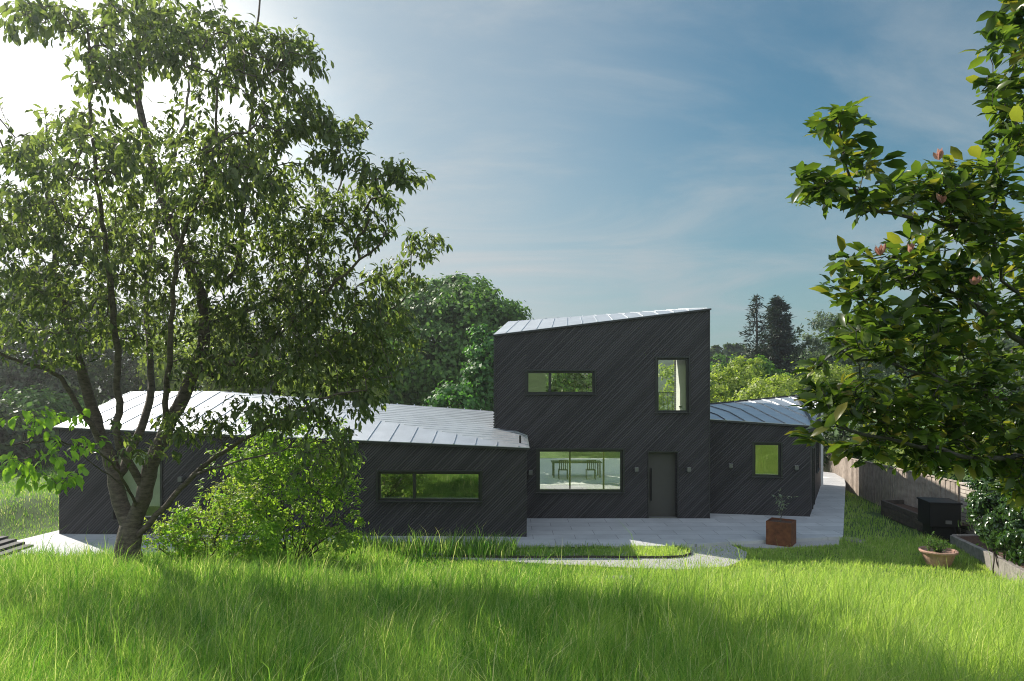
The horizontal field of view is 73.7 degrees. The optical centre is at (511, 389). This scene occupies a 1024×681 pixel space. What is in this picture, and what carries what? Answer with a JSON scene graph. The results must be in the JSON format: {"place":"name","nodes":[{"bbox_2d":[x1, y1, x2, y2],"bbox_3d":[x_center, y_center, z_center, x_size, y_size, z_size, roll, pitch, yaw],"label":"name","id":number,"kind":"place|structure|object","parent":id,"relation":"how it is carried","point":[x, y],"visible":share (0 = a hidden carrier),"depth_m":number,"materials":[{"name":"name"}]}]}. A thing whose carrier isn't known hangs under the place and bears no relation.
{"place":"outdoors","nodes":[
{"label":"outdoors","id":0,"kind":"place"},
{"bbox_2d":[17,458,845,555],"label":"patio","id":1,"kind":"structure","parent":0,"point":[824,521],"depth_m":20.37,"materials":[{"name":"grey concrete"}]},
{"bbox_2d":[53,308,822,536],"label":"black house","id":2,"kind":"structure","parent":1,"relation":"on","point":[695,453],"depth_m":22.30,"materials":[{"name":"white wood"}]},
{"bbox_2d":[110,448,162,520],"bbox_3d":[-10.875,2.752,20.004,1.523,2.102,0.495,0,0,2],"label":"window","id":3,"kind":"structure","parent":2,"relation":"in","point":[143,449],"depth_m":19.79,"materials":[{"name":"black glass"}]},
{"bbox_2d":[375,470,482,502],"bbox_3d":[-2.380,2.766,19.632,3.089,0.915,0.249,0,0,2],"label":"window","id":4,"kind":"structure","parent":2,"relation":"in","point":[419,486],"depth_m":19.66,"materials":[{"name":"glass"}]},
{"bbox_2d":[524,370,596,394],"bbox_3d":[1.585,-0.249,22.322,2.354,0.823,0.195,0,0,0],"label":"window","id":5,"kind":"structure","parent":2,"relation":"in","point":[593,372],"depth_m":22.35,"materials":[{"name":"black glass"}]},
{"bbox_2d":[536,448,624,493],"bbox_3d":[2.230,2.642,22.322,2.912,1.476,0.195,0,0,0],"label":"window","id":6,"kind":"structure","parent":2,"relation":"in","point":[538,491],"depth_m":22.35,"materials":[{"name":"black metal"}]},
{"bbox_2d":[648,451,677,517],"bbox_3d":[4.930,3.103,22.425,1.000,2.189,0.310,0,0,0],"label":"door","id":7,"kind":"structure","parent":2,"relation":"in","point":[661,464],"depth_m":22.52,"materials":[{"name":"black wood"}]},
{"bbox_2d":[655,356,690,412],"bbox_3d":[5.248,-0.161,22.473,1.175,1.858,0.495,0,0,0],"label":"window","id":8,"kind":"structure","parent":2,"relation":"in","point":[657,358],"depth_m":22.35,"materials":[{"name":"black glass"}]},
{"bbox_2d":[752,442,782,477],"bbox_3d":[8.575,2.340,23.020,0.993,1.200,0.495,0,0,11],"label":"window","id":9,"kind":"structure","parent":2,"relation":"in","point":[754,475],"depth_m":22.86,"materials":[{"name":"black glass"}]},
{"bbox_2d":[812,446,814,508],"bbox_3d":[10.724,3.113,24.419,0.155,2.135,1.110,0,0,27],"label":"window","id":10,"kind":"structure","parent":2,"relation":"in","point":[813,446],"depth_m":23.99,"materials":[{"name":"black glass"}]},
{"bbox_2d":[816,442,819,472],"bbox_3d":[12.131,2.590,27.181,0.195,1.290,1.740,0,0,27],"label":"window","id":11,"kind":"structure","parent":2,"relation":"in","point":[817,471],"depth_m":26.73,"materials":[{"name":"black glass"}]},
{"bbox_2d":[96,348,871,402],"bbox_3d":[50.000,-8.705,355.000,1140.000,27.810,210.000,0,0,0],"label":"hill","id":12,"kind":"structure","parent":0,"point":[667,363],"depth_m":282.17,"materials":[{"name":"green plant"}]},
{"bbox_2d":[0,397,1023,680],"bbox_3d":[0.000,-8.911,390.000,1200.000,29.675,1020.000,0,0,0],"label":"ground","id":13,"kind":"structure","parent":0,"point":[47,520],"depth_m":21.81,"materials":[{"name":"green plant"}]},
{"bbox_2d":[0,536,33,558],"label":"garden steps","id":14,"kind":"structure","parent":13,"relation":"on","point":[6,542],"depth_m":18.08,"materials":[{"name":"grey concrete"}]},
{"bbox_2d":[0,396,49,472],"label":"background bush","id":15,"kind":"object","parent":13,"relation":"on","point":[8,434],"visible":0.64,"depth_m":33.90,"materials":[{"name":"green plant"}]},
{"bbox_2d":[0,384,110,465],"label":"background bush","id":16,"kind":"object","parent":13,"relation":"on","point":[58,402],"visible":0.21,"depth_m":36.90,"materials":[{"name":"green plant"}]},
{"bbox_2d":[0,258,126,405],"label":"broadleaf tree","id":17,"kind":"object","parent":13,"relation":"on","point":[16,375],"visible":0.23,"depth_m":42.52,"materials":[{"name":"green plant"}]},
{"bbox_2d":[43,283,189,406],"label":"broadleaf tree","id":18,"kind":"object","parent":13,"relation":"on","point":[128,371],"visible":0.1,"depth_m":50.30,"materials":[{"name":"green plant"}]},
{"bbox_2d":[132,306,279,394],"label":"broadleaf tree","id":19,"kind":"object","parent":13,"relation":"on","point":[159,384],"visible":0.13,"depth_m":44.12,"materials":[{"name":"green plant"}]},
{"bbox_2d":[142,475,289,568],"bbox_3d":[-6.039,2.773,13.918,2.777,2.165,2.698,0,0,-45],"label":"leafy shrub","id":20,"kind":"object","parent":13,"relation":"on","point":[191,543],"visible":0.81,"depth_m":13.61,"materials":[{"name":"green plant"}]},
{"bbox_2d":[0,0,452,564],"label":"cherry tree","id":21,"kind":"object","parent":13,"relation":"on","point":[162,38],"visible":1,"depth_m":10.91,"materials":[{"name":"green plant"}]},
{"bbox_2d":[192,401,371,568],"bbox_3d":[-5.202,2.258,15.651,3.924,4.053,3.551,0,0,0],"label":"leafy shrub","id":22,"kind":"object","parent":13,"relation":"on","point":[314,534],"visible":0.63,"depth_m":15.10,"materials":[{"name":"green plant"}]},
{"bbox_2d":[225,282,350,394],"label":"broadleaf tree","id":23,"kind":"object","parent":13,"relation":"on","point":[289,355],"visible":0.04,"depth_m":47.90,"materials":[{"name":"green plant"}]},
{"bbox_2d":[270,361,389,400],"bbox_3d":[-9.925,1.263,38.041,5.976,6.393,6.442,0,0,32],"label":"background bush","id":24,"kind":"object","parent":13,"relation":"on","point":[285,390],"visible":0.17,"depth_m":36.20,"materials":[{"name":"green plant"}]},
{"bbox_2d":[318,320,431,404],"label":"broadleaf tree","id":25,"kind":"object","parent":13,"relation":"on","point":[393,398],"visible":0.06,"depth_m":40.17,"materials":[{"name":"green plant"}]},
{"bbox_2d":[369,271,533,408],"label":"broadleaf tree","id":26,"kind":"object","parent":13,"relation":"on","point":[449,309],"visible":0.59,"depth_m":41.18,"materials":[{"name":"green plant"}]},
{"bbox_2d":[422,323,501,410],"bbox_3d":[-1.960,0.475,35.456,5.243,8.007,4.385,0,0,0],"label":"ivy covered tree","id":27,"kind":"object","parent":13,"relation":"on","point":[479,369],"visible":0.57,"depth_m":34.98,"materials":[{"name":"green plant"}]},
{"bbox_2d":[432,546,690,557],"bbox_3d":[1.302,4.295,17.960,6.861,0.130,1.213,0,0,0],"label":"lawn edging","id":28,"kind":"object","parent":13,"relation":"on","point":[584,556],"visible":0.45,"depth_m":17.39,"materials":[{"name":"grey concrete"}]},
{"bbox_2d":[546,373,591,391],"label":"broadleaf tree","id":29,"kind":"object","parent":13,"relation":"on","point":[570,382],"visible":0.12,"depth_m":46.34,"materials":[{"name":"green plant"}]},
{"bbox_2d":[396,545,746,569],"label":"gravel path","id":30,"kind":"structure","parent":13,"relation":"on","point":[725,552],"depth_m":17.23,"materials":[{"name":"beige gravel"}]},
{"bbox_2d":[658,354,766,409],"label":"tree","id":31,"kind":"object","parent":13,"relation":"on","point":[736,367],"visible":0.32,"depth_m":43.24,"materials":[{"name":"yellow plant"}]},
{"bbox_2d":[710,349,715,365],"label":"distant tree","id":32,"kind":"object","parent":13,"relation":"on","point":[711,353],"visible":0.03,"depth_m":118.64,"materials":[{"name":"green plant"}]},
{"bbox_2d":[710,345,724,369],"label":"distant tree","id":33,"kind":"object","parent":13,"relation":"on","point":[715,349],"visible":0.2,"depth_m":119.02,"materials":[{"name":"green plant"}]},
{"bbox_2d":[720,342,734,369],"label":"distant tree","id":34,"kind":"object","parent":13,"relation":"on","point":[729,346],"visible":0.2,"depth_m":119.24,"materials":[{"name":"green plant"}]},
{"bbox_2d":[710,353,747,397],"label":"broadleaf tree","id":35,"kind":"object","parent":13,"relation":"on","point":[720,355],"visible":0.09,"depth_m":74.96,"materials":[{"name":"green plant"}]},
{"bbox_2d":[727,343,747,359],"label":"distant tree","id":36,"kind":"object","parent":13,"relation":"on","point":[737,349],"visible":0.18,"depth_m":119.29,"materials":[{"name":"green plant"}]},
{"bbox_2d":[736,294,770,387],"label":"conifer","id":37,"kind":"object","parent":13,"relation":"on","point":[754,311],"visible":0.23,"depth_m":61.90,"materials":[{"name":"green plant"}]},
{"bbox_2d":[726,346,798,363],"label":"broadleaf tree","id":38,"kind":"object","parent":13,"relation":"on","point":[747,353],"visible":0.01,"depth_m":77.63,"materials":[{"name":"green plant"}]},
{"bbox_2d":[745,354,793,387],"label":"dark bush","id":39,"kind":"object","parent":13,"relation":"on","point":[769,367],"visible":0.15,"depth_m":45.93,"materials":[{"name":"green plant"}]},
{"bbox_2d":[749,295,803,379],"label":"conifer","id":40,"kind":"object","parent":13,"relation":"on","point":[781,329],"visible":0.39,"depth_m":59.47,"materials":[{"name":"green plant"}]},
{"bbox_2d":[737,540,838,549],"bbox_3d":[7.845,4.370,18.953,3.364,0.160,0.764,0,0,-10],"label":"gravel strip","id":41,"kind":"object","parent":13,"relation":"on","point":[804,543],"visible":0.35,"depth_m":18.93,"materials":[{"name":"grey gravel"}]},
{"bbox_2d":[766,492,797,546],"bbox_3d":[7.545,3.544,19.004,0.757,1.552,0.660,0,0,34],"label":"steel planter","id":42,"kind":"object","parent":41,"relation":"on","point":[781,531],"visible":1,"depth_m":18.82,"materials":[{"name":"brown metal"}]},
{"bbox_2d":[719,361,866,405],"bbox_3d":[16.356,1.715,39.709,8.518,6.921,5.158,0,0,-17],"label":"tree","id":43,"kind":"object","parent":13,"relation":"on","point":[761,388],"visible":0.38,"depth_m":39.16,"materials":[{"name":"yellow plant"}]},
{"bbox_2d":[781,337,836,365],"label":"broadleaf tree","id":44,"kind":"object","parent":13,"relation":"on","point":[800,356],"visible":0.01,"depth_m":72.36,"materials":[{"name":"green plant"}]},
{"bbox_2d":[780,309,918,446],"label":"pale tree","id":45,"kind":"object","parent":13,"relation":"on","point":[818,351],"visible":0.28,"depth_m":57.66,"materials":[{"name":"green plant"}]},
{"bbox_2d":[823,403,878,466],"bbox_3d":[17.326,2.742,35.950,4.530,4.464,4.429,0,0,0],"label":"hedge shrub","id":46,"kind":"object","parent":13,"relation":"on","point":[832,438],"visible":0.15,"depth_m":35.43,"materials":[{"name":"green plant"}]},
{"bbox_2d":[845,537,865,543],"bbox_3d":[9.737,4.282,19.419,0.600,0.075,0.600,0,0,0],"label":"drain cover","id":47,"kind":"object","parent":13,"relation":"on","point":[856,539],"visible":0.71,"depth_m":19.24,"materials":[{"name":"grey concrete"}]},
{"bbox_2d":[823,453,894,505],"bbox_3d":[15.424,3.900,31.056,0.180,2.320,14.434,0,0,15],"label":"board fence","id":48,"kind":"object","parent":13,"relation":"on","point":[868,481],"visible":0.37,"depth_m":27.88,"materials":[{"name":"brown wood"}]},
{"bbox_2d":[827,349,913,387],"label":"broadleaf tree","id":49,"kind":"object","parent":13,"relation":"on","point":[887,372],"visible":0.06,"depth_m":67.07,"materials":[{"name":"green plant"}]},
{"bbox_2d":[846,383,929,462],"bbox_3d":[18.592,2.221,33.020,4.312,5.237,4.992,0,0,-21],"label":"hedge shrub","id":50,"kind":"object","parent":13,"relation":"on","point":[849,439],"visible":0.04,"depth_m":33.45,"materials":[{"name":"green plant"}]},
{"bbox_2d":[785,0,1023,512],"bbox_3d":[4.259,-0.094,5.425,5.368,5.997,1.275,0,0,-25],"label":"magnolia tree","id":51,"kind":"object","parent":13,"relation":"on","point":[957,415],"visible":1,"depth_m":4.78,"materials":[{"name":"green plant"}]},
{"bbox_2d":[874,440,938,472],"bbox_3d":[17.357,3.298,30.043,3.071,2.806,3.190,0,0,0],"label":"hedge shrub","id":52,"kind":"object","parent":13,"relation":"on","point":[892,461],"visible":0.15,"depth_m":29.50,"materials":[{"name":"green plant"}]},
{"bbox_2d":[881,500,972,531],"bbox_3d":[12.879,4.049,21.599,1.043,0.502,4.060,0,0,3],"label":"raised bed","id":53,"kind":"object","parent":13,"relation":"on","point":[899,511],"visible":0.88,"depth_m":22.16,"materials":[{"name":"brown wood"}]},
{"bbox_2d":[894,467,960,533],"bbox_3d":[13.496,3.587,22.272,0.180,1.694,3.753,0,0,2],"label":"board fence","id":54,"kind":"object","parent":13,"relation":"on","point":[909,490],"visible":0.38,"depth_m":22.39,"materials":[{"name":"brown wood"}]},
{"bbox_2d":[880,329,978,386],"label":"broadleaf tree","id":55,"kind":"object","parent":13,"relation":"on","point":[945,357],"visible":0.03,"depth_m":64.24,"materials":[{"name":"green plant"}]},
{"bbox_2d":[918,531,958,567],"bbox_3d":[10.488,3.897,16.800,0.860,0.865,0.860,0,0,0],"label":"terracotta pot","id":56,"kind":"object","parent":13,"relation":"on","point":[931,554],"visible":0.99,"depth_m":16.68,"materials":[{"name":"orange ceramic"}]},
{"bbox_2d":[917,497,962,541],"bbox_3d":[12.397,3.765,19.822,0.860,1.130,0.980,0,0,12],"label":"storage cabinet","id":57,"kind":"object","parent":13,"relation":"on","point":[941,516],"visible":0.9,"depth_m":19.43,"materials":[{"name":"black plastic"}]},
{"bbox_2d":[895,386,1013,481],"bbox_3d":[19.267,2.044,29.009,4.979,5.238,4.807,0,0,39],"label":"hedge shrub","id":58,"kind":"object","parent":13,"relation":"on","point":[955,477],"visible":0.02,"depth_m":28.48,"materials":[{"name":"green plant"}]},
{"bbox_2d":[959,482,1003,533],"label":"stone wall","id":59,"kind":"structure","parent":13,"relation":"on","point":[964,492],"depth_m":20.02,"materials":[{"name":"beige stone"}]},
{"bbox_2d":[942,324,1023,418],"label":"broadleaf tree","id":60,"kind":"object","parent":13,"relation":"on","point":[1009,344],"visible":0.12,"depth_m":58.47,"materials":[{"name":"green plant"}]},
{"bbox_2d":[950,534,1023,580],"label":"concrete kerb","id":61,"kind":"structure","parent":13,"relation":"on","point":[984,555],"depth_m":16.52,"materials":[{"name":"grey concrete"}]},
{"bbox_2d":[960,536,1023,567],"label":"mulch bed","id":62,"kind":"object","parent":61,"relation":"on","point":[975,540],"depth_m":18.07,"materials":[{"name":"brown soil"}]},
{"bbox_2d":[958,477,1015,573],"bbox_3d":[11.414,2.884,15.602,1.887,2.854,1.877,0,0,0],"label":"glossy shrub","id":63,"kind":"object","parent":62,"relation":"on","point":[990,527],"visible":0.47,"depth_m":15.54,"materials":[{"name":"green plant"}]},
{"bbox_2d":[987,418,1023,565],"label":"glossy shrub","id":64,"kind":"object","parent":62,"relation":"on","point":[1013,538],"visible":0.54,"depth_m":13.93,"materials":[{"name":"green plant"}]},
{"bbox_2d":[976,370,1023,451],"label":"hedge shrub","id":65,"kind":"object","parent":13,"relation":"on","point":[1008,393],"visible":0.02,"depth_m":26.18,"materials":[{"name":"green plant"}]},
{"bbox_2d":[0,0,1023,366],"label":"sky","id":66,"kind":"structure","parent":0,"point":[584,157],"materials":[{"name":"blue"}]},
{"bbox_2d":[540,459,828,484],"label":"terrace","id":67,"kind":"structure","parent":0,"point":[580,474],"depth_m":34.20,"materials":[{"name":"white paint"}]},
{"bbox_2d":[558,460,567,479],"bbox_3d":[2.400,3.740,32.087,0.440,0.920,0.465,0,0,0],"label":"garden chair","id":68,"kind":"object","parent":67,"relation":"on","point":[563,467],"visible":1,"depth_m":31.86,"materials":[{"name":"brown wood"}]},
{"bbox_2d":[551,460,601,477],"bbox_3d":[3.100,3.830,33.000,2.400,0.740,1.000,0,0,0],"label":"garden table","id":69,"kind":"object","parent":67,"relation":"on","point":[598,462],"visible":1,"depth_m":32.92,"materials":[{"name":"brown wood"}]},
{"bbox_2d":[586,460,595,479],"bbox_3d":[3.700,3.740,32.087,0.440,0.920,0.465,0,0,0],"label":"garden chair","id":70,"kind":"object","parent":67,"relation":"on","point":[591,467],"visible":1,"depth_m":31.86,"materials":[{"name":"brown wood"}]}
]}

